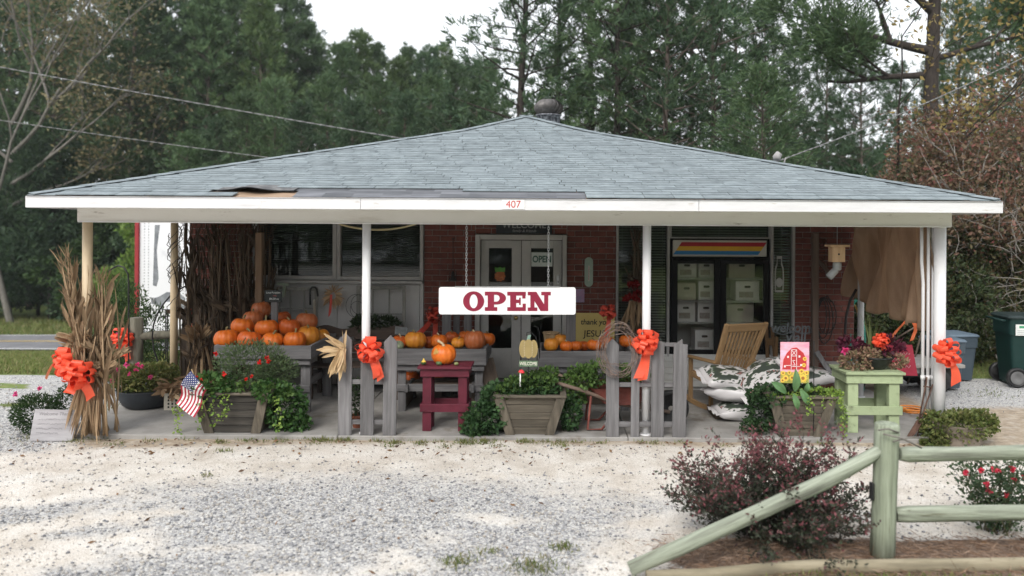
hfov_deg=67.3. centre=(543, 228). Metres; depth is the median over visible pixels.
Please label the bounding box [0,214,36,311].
understory tree
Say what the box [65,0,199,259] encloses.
pine tree
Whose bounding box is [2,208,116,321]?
understory tree
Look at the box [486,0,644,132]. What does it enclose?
pine tree
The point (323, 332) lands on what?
pumpkin
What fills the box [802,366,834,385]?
soil bag
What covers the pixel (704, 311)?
carton
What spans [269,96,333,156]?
pine tree
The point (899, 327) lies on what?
ribbon streamer
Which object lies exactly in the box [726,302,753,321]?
carton
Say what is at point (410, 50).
pine tree
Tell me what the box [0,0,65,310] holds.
pine tree
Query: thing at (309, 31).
pine tree
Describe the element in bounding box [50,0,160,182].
pine tree
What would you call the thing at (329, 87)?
pine tree
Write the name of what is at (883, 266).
tarp curtain
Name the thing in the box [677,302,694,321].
carton
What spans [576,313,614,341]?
yellow sign
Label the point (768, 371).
soil bag
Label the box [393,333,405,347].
pumpkin
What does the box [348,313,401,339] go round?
window box plant
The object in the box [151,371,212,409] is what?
husk basket
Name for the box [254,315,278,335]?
pumpkin
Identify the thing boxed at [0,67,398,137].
power line
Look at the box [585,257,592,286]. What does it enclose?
thermometer
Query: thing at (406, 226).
ceiling cord
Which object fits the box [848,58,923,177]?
pine tree
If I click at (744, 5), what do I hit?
pine tree
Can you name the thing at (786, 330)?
metal welcome sign
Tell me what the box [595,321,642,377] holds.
vine wreath
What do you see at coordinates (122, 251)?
understory tree
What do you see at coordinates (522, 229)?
welcome sign
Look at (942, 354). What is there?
ribbon bow
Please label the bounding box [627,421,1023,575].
rail fence
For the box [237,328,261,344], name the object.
pumpkin
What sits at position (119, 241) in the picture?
understory tree
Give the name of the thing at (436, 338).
pumpkin
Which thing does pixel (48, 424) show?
greeting board
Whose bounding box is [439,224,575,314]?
open sign
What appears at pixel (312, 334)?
pumpkin
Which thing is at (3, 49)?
pine tree
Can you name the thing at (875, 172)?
tangled bush
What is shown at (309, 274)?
window
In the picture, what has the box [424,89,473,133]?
pine tree
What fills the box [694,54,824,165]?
young pine
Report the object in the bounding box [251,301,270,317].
pumpkin
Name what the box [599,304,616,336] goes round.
ribbon bow
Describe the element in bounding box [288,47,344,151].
pine tree
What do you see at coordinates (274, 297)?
chalkboard
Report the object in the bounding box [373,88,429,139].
pine tree
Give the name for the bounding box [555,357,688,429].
wheelbarrow
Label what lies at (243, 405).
wooden planter
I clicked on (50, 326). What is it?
grass
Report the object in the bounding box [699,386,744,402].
soil bag
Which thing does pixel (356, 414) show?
potted plant
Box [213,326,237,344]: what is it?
pumpkin
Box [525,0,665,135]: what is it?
pine tree
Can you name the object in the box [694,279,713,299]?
carton
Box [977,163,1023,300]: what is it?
tangled bush
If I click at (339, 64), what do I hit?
pine tree
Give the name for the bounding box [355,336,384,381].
ribbon bow
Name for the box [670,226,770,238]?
window
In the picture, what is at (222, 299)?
corn stalk bundle
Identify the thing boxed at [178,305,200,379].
picket fence
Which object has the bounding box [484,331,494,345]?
pumpkin
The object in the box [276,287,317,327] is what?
old window sash
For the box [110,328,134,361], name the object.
ribbon bow
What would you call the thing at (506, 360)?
door
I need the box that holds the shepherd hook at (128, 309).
[108,265,129,363]
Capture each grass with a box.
[0,313,126,334]
[0,349,178,374]
[972,356,997,379]
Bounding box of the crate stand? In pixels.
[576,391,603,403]
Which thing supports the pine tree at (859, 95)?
on the ground at (1008, 412)
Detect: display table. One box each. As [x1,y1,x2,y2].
[214,333,335,412]
[397,342,490,410]
[539,342,630,410]
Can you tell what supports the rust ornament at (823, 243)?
hanging from the bracket post at (816, 262)
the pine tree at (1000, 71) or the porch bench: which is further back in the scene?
the pine tree at (1000, 71)
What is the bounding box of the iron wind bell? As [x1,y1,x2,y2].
[449,238,456,281]
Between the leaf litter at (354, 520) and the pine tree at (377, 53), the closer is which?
the leaf litter at (354, 520)
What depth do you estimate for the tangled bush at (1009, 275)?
15.51 m
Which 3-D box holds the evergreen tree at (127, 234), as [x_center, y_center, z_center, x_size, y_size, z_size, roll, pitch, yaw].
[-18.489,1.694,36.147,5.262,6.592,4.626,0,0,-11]
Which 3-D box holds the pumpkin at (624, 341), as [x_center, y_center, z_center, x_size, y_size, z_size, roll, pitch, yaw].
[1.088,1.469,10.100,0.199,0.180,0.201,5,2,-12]
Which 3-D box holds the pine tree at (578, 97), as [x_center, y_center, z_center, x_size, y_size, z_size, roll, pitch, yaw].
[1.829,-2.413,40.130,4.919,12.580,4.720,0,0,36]
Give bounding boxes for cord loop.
[819,296,836,343]
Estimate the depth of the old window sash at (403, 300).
10.84 m
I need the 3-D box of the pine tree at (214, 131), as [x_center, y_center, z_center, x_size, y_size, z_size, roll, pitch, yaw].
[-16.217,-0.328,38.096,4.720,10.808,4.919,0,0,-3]
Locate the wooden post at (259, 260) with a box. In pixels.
[255,233,263,381]
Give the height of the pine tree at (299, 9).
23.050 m
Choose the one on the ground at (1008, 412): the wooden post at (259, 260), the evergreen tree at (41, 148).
the evergreen tree at (41, 148)
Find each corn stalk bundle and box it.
[51,244,130,442]
[166,223,278,379]
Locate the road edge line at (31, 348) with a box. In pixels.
[0,348,178,349]
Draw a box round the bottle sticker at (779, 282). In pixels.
[774,256,783,291]
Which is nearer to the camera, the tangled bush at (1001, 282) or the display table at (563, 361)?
the display table at (563, 361)
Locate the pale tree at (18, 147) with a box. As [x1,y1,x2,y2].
[0,0,210,323]
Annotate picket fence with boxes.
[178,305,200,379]
[338,334,397,435]
[605,338,687,436]
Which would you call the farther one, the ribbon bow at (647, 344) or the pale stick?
the pale stick
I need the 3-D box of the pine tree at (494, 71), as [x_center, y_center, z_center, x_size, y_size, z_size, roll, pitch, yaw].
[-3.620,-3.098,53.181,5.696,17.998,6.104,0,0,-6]
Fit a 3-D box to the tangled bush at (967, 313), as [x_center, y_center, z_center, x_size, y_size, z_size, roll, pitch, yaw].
[6.746,1.188,14.123,3.297,2.712,3.504,0,0,40]
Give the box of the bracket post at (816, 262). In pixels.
[811,233,834,384]
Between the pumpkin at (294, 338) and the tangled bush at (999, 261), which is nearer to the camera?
the pumpkin at (294, 338)
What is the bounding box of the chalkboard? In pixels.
[265,290,281,322]
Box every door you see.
[481,240,520,377]
[521,240,561,373]
[671,259,719,353]
[719,260,768,354]
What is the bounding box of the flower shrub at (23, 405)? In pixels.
[7,384,76,434]
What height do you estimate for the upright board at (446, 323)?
1.154 m
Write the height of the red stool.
0.741 m
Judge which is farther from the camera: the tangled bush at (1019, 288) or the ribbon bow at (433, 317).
the tangled bush at (1019, 288)
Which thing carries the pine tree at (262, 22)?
on the ground at (1008, 412)
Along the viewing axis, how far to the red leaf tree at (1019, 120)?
16.44 m
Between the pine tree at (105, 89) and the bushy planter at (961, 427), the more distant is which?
the pine tree at (105, 89)
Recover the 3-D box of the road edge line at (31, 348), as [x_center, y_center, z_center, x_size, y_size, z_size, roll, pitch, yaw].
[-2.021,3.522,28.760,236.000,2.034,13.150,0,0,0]
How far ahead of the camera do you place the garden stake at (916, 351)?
11.39 m
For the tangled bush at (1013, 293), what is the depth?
14.04 m
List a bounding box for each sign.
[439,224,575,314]
[496,225,551,233]
[519,332,537,385]
[531,252,551,266]
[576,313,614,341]
[771,322,811,341]
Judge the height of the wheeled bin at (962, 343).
0.766 m
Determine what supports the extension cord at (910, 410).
on the porch floor
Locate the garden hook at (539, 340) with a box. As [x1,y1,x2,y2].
[533,326,539,357]
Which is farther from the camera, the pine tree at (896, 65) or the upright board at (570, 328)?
the pine tree at (896, 65)
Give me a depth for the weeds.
8.21 m
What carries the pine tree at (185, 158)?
on the ground at (1008, 412)
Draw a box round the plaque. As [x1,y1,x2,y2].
[576,289,583,301]
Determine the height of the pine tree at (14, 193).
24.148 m
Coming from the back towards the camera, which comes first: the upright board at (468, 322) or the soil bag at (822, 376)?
the upright board at (468, 322)
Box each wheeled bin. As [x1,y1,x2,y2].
[917,335,966,387]
[930,330,979,379]
[985,312,1023,387]
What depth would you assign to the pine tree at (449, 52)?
54.74 m
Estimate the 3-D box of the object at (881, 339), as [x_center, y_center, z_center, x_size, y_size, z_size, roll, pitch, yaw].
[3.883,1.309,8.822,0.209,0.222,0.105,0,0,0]
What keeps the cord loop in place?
hanging from the roadside store
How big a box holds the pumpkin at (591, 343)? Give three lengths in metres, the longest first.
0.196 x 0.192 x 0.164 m
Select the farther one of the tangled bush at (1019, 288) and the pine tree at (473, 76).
the pine tree at (473, 76)
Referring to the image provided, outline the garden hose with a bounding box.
[850,300,865,387]
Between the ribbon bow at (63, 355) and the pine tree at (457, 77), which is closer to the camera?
the ribbon bow at (63, 355)
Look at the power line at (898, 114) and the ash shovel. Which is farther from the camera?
the power line at (898, 114)
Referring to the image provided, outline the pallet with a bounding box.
[707,404,765,419]
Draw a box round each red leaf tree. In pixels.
[877,93,1023,293]
[882,51,1023,271]
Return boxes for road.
[0,335,179,349]
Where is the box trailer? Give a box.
[134,223,189,341]
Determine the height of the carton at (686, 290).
0.254 m
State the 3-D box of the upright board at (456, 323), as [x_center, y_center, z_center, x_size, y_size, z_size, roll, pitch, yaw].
[-1.212,1.731,10.620,0.088,1.123,0.030,0,0,0]
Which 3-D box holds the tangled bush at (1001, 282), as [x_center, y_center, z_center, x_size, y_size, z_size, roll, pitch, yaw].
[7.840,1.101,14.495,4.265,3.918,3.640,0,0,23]
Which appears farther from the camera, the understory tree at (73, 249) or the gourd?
the understory tree at (73, 249)
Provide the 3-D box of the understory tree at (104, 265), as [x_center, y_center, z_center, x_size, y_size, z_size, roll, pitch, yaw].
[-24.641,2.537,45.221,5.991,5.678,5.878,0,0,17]
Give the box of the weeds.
[0,384,1023,575]
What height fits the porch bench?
0.943 m
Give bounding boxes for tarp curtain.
[841,227,933,330]
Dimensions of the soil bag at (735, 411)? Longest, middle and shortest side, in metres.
0.780 x 0.431 x 0.227 m
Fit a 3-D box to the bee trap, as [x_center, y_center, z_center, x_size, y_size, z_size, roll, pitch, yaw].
[3.541,0.296,9.300,0.251,0.654,0.200,0,0,0]
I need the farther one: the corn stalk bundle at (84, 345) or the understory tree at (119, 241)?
the understory tree at (119, 241)
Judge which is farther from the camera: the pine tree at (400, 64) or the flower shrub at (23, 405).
the pine tree at (400, 64)
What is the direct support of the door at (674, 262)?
in the drink cooler
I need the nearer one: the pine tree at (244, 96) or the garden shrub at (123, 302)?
the garden shrub at (123, 302)
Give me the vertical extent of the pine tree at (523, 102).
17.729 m
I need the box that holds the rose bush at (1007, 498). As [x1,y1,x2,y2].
[934,444,1023,536]
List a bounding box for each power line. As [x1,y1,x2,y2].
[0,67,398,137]
[0,120,267,157]
[780,57,1023,160]
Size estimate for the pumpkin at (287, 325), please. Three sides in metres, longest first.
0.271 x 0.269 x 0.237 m
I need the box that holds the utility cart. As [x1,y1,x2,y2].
[826,354,964,391]
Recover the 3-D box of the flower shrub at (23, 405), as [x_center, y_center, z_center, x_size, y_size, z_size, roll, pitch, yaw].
[-5.622,2.041,8.697,0.795,0.599,0.503,0,0,-21]
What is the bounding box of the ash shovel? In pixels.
[907,377,932,436]
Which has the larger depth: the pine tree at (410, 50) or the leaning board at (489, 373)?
the pine tree at (410, 50)
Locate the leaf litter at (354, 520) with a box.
[1,438,998,573]
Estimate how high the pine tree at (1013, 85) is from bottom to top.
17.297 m
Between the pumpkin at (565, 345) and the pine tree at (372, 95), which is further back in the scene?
the pine tree at (372, 95)
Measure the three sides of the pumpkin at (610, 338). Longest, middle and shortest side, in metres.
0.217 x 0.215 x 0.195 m
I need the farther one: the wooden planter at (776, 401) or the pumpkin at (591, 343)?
the pumpkin at (591, 343)
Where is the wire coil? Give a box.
[346,294,361,316]
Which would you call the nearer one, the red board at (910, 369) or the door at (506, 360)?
the red board at (910, 369)
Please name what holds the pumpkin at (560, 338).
on the display table at (563, 361)
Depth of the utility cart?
10.85 m
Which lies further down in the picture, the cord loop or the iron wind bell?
the cord loop
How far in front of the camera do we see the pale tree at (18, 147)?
40.51 m
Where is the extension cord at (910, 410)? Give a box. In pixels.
[900,405,927,415]
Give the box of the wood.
[0,15,1010,305]
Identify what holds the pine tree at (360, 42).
on the ground at (1008, 412)
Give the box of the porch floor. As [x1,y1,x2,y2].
[74,385,931,443]
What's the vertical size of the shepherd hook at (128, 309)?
1.770 m
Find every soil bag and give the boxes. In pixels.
[694,364,747,388]
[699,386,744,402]
[707,401,765,420]
[738,358,787,404]
[745,357,779,369]
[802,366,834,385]
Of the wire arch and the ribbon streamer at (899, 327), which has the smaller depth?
the wire arch
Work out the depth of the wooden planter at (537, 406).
8.54 m
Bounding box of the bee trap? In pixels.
[824,227,849,279]
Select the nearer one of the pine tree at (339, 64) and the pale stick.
the pale stick
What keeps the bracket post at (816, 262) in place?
on the porch floor
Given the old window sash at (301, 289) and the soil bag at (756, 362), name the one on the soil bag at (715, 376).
the soil bag at (756, 362)
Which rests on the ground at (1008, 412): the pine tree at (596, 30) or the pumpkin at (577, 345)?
the pine tree at (596, 30)
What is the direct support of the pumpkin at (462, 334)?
on the display table at (409, 359)
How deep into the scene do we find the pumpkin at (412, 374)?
10.02 m
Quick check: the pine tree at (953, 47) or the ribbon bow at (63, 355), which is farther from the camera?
the pine tree at (953, 47)
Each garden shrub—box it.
[92,273,169,378]
[124,339,179,370]
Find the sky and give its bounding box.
[1,0,1023,181]
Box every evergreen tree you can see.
[0,117,116,319]
[93,222,134,319]
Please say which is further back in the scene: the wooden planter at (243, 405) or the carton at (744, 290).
the carton at (744, 290)
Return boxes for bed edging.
[645,557,1023,575]
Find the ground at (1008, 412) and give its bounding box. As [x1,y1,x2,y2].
[0,302,1023,575]
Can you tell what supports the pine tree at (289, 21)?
on the ground at (1008, 412)
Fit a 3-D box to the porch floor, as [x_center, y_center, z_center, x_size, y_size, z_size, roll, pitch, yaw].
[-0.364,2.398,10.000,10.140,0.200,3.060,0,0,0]
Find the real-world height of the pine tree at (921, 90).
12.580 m
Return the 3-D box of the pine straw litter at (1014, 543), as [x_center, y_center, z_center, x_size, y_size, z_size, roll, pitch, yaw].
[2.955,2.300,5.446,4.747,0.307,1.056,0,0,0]
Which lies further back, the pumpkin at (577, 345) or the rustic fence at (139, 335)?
the rustic fence at (139, 335)
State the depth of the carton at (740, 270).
11.22 m
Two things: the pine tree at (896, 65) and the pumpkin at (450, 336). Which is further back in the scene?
the pine tree at (896, 65)
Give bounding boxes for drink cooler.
[663,238,768,354]
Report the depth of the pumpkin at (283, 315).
10.26 m
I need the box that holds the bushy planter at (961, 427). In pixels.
[915,406,1001,446]
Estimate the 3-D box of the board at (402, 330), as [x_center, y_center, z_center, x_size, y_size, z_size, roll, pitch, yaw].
[-1.933,1.387,10.400,0.170,0.110,0.012,6,6,0]
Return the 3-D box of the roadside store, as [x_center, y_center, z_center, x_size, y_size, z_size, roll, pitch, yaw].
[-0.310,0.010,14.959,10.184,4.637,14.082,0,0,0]
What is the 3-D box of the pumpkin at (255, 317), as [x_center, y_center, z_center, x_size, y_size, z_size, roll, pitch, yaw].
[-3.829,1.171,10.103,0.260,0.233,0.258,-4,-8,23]
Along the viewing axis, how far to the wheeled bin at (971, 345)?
11.91 m
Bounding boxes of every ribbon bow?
[45,360,96,401]
[52,347,72,376]
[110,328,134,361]
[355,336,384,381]
[417,306,441,335]
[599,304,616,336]
[631,329,658,380]
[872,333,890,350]
[932,338,961,385]
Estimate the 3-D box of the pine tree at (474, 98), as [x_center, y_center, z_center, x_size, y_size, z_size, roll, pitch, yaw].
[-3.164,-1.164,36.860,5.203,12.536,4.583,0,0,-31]
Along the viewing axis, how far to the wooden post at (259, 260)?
10.26 m
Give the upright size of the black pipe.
1.082 m
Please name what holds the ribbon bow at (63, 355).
attached to the corn stalk bundle at (84, 345)
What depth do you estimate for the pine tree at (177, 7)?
44.74 m
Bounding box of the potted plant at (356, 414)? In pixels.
[352,376,360,427]
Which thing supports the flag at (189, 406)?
in the wooden planter at (243, 405)
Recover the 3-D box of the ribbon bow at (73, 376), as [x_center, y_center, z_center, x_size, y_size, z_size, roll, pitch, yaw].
[-5.120,1.640,8.232,0.546,0.472,0.212,0,0,-2]
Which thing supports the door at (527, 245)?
in the roadside store
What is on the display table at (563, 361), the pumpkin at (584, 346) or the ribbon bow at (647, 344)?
the pumpkin at (584, 346)
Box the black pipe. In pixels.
[843,289,856,346]
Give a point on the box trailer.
(152, 263)
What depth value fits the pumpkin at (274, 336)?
9.52 m
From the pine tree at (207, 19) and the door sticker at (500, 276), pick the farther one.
the pine tree at (207, 19)
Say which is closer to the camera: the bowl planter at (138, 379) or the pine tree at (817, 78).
the bowl planter at (138, 379)
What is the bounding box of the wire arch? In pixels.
[151,225,184,363]
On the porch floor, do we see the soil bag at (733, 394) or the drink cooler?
the drink cooler
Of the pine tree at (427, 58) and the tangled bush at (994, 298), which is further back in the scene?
the pine tree at (427, 58)
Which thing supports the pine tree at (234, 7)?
on the ground at (1008, 412)
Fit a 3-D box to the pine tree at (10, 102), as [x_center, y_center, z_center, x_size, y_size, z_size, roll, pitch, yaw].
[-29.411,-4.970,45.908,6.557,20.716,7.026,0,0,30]
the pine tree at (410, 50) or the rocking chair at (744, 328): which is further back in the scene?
the pine tree at (410, 50)
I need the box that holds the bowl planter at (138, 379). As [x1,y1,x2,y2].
[108,359,180,409]
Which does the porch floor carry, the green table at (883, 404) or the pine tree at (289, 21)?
the green table at (883, 404)
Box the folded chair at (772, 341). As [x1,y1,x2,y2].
[765,327,777,357]
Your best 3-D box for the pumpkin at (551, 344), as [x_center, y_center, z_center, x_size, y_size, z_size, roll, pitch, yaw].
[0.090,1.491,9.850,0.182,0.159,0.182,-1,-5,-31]
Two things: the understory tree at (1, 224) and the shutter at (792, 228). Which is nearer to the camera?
the shutter at (792, 228)
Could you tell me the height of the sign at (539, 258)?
0.202 m
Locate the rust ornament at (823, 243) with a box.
[819,239,830,272]
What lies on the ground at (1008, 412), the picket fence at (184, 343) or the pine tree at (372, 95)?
the pine tree at (372, 95)
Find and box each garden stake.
[895,327,913,339]
[907,333,920,383]
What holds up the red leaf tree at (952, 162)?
on the ground at (1008, 412)
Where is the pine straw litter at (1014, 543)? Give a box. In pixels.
[623,528,1023,575]
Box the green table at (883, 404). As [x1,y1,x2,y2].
[829,364,905,432]
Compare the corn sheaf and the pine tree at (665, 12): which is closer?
the corn sheaf
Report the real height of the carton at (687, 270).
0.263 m
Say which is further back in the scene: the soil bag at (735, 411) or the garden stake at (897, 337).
the garden stake at (897, 337)
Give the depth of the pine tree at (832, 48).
20.00 m
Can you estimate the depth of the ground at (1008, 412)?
6.66 m
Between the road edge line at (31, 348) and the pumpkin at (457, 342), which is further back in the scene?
the road edge line at (31, 348)
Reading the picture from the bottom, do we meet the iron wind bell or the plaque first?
the plaque
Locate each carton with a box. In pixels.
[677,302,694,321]
[678,264,696,277]
[678,281,695,299]
[691,327,713,348]
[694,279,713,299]
[695,302,713,321]
[697,264,713,277]
[723,259,754,277]
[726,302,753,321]
[730,280,759,300]
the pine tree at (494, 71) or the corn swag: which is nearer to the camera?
the corn swag
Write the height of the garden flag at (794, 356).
1.018 m
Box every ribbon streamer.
[892,321,904,337]
[910,323,916,340]
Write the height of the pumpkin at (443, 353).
0.280 m
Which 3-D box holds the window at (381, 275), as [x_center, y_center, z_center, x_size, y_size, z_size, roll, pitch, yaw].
[-2.344,0.262,11.039,1.238,0.952,0.127,0,0,0]
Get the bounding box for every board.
[29,409,76,440]
[395,326,407,334]
[442,314,450,395]
[453,314,459,393]
[464,314,471,330]
[483,357,498,385]
[566,313,575,403]
[885,344,917,375]
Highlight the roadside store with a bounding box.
[25,99,1002,435]
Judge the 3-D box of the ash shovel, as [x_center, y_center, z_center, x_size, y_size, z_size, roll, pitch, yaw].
[4.209,1.989,8.554,0.333,0.652,0.081,0,0,-17]
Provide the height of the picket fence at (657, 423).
1.088 m
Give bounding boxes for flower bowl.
[835,308,909,370]
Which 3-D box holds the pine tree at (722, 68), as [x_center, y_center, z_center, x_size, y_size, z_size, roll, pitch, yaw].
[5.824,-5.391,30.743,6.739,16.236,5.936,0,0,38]
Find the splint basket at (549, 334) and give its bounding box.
[542,331,559,341]
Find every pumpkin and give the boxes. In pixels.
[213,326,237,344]
[230,315,253,333]
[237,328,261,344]
[242,309,262,325]
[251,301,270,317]
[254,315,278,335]
[262,330,283,344]
[278,311,290,324]
[279,317,299,334]
[283,328,305,345]
[295,310,317,326]
[298,324,319,345]
[318,328,329,339]
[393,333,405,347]
[405,329,425,348]
[406,371,419,379]
[424,336,433,348]
[430,332,447,346]
[431,340,455,364]
[445,330,458,342]
[451,336,464,347]
[459,329,468,338]
[464,329,485,348]
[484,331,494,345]
[544,338,557,350]
[554,333,565,344]
[560,339,572,350]
[571,341,581,350]
[581,341,587,350]
[587,338,601,350]
[599,336,613,348]
[619,334,632,346]
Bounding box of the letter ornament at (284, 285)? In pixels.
[277,282,288,297]
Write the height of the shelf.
0.322 m
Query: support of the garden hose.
hanging from the roadside store
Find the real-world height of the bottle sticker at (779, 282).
0.520 m
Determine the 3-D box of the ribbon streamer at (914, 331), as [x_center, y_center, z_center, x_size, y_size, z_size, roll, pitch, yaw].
[5.438,1.507,11.300,0.125,0.303,0.020,0,0,0]
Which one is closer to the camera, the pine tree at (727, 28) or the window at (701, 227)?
the window at (701, 227)
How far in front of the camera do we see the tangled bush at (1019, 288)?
13.55 m
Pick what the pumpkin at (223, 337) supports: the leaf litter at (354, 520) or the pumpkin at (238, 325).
the pumpkin at (238, 325)
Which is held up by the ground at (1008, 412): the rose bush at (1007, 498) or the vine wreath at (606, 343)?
the rose bush at (1007, 498)
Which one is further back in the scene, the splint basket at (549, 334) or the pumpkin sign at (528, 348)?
the splint basket at (549, 334)
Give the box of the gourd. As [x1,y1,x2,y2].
[397,341,403,347]
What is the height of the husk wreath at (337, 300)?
0.464 m
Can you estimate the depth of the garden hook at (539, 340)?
9.45 m
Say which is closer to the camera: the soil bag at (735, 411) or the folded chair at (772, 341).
the soil bag at (735, 411)
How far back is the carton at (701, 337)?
11.22 m
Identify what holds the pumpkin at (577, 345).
on the display table at (563, 361)
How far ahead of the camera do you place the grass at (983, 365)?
13.03 m
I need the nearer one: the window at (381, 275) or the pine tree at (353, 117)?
the window at (381, 275)
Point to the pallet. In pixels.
(714, 415)
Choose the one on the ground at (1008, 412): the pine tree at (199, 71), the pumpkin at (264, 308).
the pine tree at (199, 71)
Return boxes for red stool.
[417,361,473,430]
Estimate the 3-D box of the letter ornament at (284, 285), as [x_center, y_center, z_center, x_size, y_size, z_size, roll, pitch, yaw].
[-3.605,0.855,10.600,0.159,0.208,0.026,5,0,0]
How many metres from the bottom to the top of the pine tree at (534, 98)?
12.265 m
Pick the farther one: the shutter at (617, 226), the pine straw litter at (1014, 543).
the shutter at (617, 226)
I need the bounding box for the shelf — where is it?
[406,375,474,406]
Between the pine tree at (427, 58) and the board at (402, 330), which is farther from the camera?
the pine tree at (427, 58)
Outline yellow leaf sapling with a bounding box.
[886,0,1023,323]
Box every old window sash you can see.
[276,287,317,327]
[356,286,405,340]
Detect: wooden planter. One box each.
[172,337,313,434]
[458,364,583,436]
[739,369,850,442]
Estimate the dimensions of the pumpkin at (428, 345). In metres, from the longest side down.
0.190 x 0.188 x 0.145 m
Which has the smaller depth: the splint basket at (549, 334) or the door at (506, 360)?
the splint basket at (549, 334)
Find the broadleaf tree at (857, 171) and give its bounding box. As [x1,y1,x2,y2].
[835,163,879,177]
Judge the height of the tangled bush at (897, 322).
2.659 m
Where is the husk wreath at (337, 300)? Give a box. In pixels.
[321,285,345,316]
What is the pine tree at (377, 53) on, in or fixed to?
on the ground at (1008, 412)
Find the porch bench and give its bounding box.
[311,325,405,399]
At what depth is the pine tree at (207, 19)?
44.53 m
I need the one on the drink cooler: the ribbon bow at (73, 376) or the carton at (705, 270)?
the carton at (705, 270)
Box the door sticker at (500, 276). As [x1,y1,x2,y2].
[495,267,505,281]
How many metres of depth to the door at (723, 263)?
10.99 m
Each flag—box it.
[176,369,206,417]
[780,340,813,430]
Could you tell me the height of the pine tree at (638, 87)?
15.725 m
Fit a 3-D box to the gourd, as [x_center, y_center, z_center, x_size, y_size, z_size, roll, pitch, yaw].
[-1.828,1.468,9.620,0.146,0.103,0.149,0,17,-23]
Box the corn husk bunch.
[317,330,346,380]
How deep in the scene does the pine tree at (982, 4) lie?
40.68 m
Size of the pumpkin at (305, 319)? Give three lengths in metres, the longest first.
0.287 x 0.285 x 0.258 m
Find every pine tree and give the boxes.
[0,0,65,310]
[0,0,126,315]
[0,4,93,309]
[0,34,19,226]
[41,18,133,186]
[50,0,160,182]
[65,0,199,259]
[84,0,195,180]
[111,0,228,176]
[133,0,225,172]
[149,0,253,173]
[154,129,213,173]
[166,0,270,165]
[187,86,273,166]
[188,114,250,166]
[197,0,313,163]
[206,1,289,158]
[210,73,310,163]
[213,0,333,159]
[264,0,327,151]
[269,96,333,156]
[279,14,338,153]
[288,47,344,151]
[289,67,365,152]
[295,40,377,147]
[318,94,381,147]
[321,26,391,142]
[336,72,417,146]
[353,40,390,141]
[370,52,425,142]
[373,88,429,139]
[385,41,425,134]
[399,67,454,137]
[403,43,454,133]
[416,41,459,130]
[420,0,610,131]
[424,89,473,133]
[435,56,487,132]
[449,77,498,130]
[454,55,506,123]
[468,55,515,124]
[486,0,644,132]
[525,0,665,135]
[529,91,561,114]
[535,0,708,144]
[561,0,730,144]
[562,64,603,132]
[583,0,752,152]
[587,1,684,142]
[627,0,764,153]
[631,0,802,159]
[669,0,817,162]
[702,0,826,167]
[723,0,1023,175]
[753,32,857,170]
[784,29,884,172]
[804,20,918,181]
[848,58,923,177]
[892,0,1015,172]
[892,60,972,168]
[941,0,1023,169]
[963,0,1023,185]
[988,50,1023,175]
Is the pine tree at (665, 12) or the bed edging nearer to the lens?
the bed edging
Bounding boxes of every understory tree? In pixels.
[0,193,70,316]
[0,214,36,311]
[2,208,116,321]
[23,214,134,318]
[58,228,125,286]
[103,227,134,314]
[108,222,133,303]
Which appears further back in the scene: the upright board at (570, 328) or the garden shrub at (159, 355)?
the garden shrub at (159, 355)
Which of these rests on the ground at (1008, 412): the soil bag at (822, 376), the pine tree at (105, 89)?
the pine tree at (105, 89)
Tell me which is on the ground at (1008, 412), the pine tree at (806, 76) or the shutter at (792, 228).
the pine tree at (806, 76)
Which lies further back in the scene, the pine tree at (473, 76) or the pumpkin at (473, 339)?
the pine tree at (473, 76)
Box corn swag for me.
[618,226,642,339]
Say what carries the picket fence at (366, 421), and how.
on the porch floor
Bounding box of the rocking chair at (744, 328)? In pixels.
[687,322,768,409]
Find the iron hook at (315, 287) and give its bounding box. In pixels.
[309,286,318,304]
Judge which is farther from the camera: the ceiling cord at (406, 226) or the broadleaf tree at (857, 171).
the broadleaf tree at (857, 171)
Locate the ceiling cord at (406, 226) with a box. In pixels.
[339,224,415,230]
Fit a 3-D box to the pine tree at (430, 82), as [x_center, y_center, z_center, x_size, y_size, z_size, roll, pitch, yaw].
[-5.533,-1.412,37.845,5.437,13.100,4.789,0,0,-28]
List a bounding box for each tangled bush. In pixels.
[854,165,1021,334]
[854,228,1004,365]
[854,234,951,353]
[855,150,1023,360]
[867,188,1023,362]
[946,177,1023,359]
[946,227,1023,346]
[948,162,1023,301]
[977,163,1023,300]
[1007,246,1023,311]
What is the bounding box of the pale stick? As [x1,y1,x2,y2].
[313,299,315,314]
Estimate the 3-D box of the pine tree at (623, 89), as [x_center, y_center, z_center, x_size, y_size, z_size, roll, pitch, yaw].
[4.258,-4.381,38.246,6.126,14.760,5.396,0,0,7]
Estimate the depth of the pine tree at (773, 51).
29.60 m
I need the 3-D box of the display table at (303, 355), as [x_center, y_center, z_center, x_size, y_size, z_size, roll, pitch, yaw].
[-3.450,1.856,9.975,1.191,0.847,1.145,0,0,0]
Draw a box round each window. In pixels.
[253,223,336,279]
[337,224,423,279]
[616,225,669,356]
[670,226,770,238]
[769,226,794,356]
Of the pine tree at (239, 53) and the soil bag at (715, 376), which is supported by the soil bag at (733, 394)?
the soil bag at (715, 376)
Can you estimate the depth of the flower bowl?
8.84 m
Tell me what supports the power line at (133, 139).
attached to the roadside store
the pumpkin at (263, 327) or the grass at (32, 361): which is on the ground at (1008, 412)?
the grass at (32, 361)
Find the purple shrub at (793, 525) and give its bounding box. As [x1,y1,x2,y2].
[651,407,881,575]

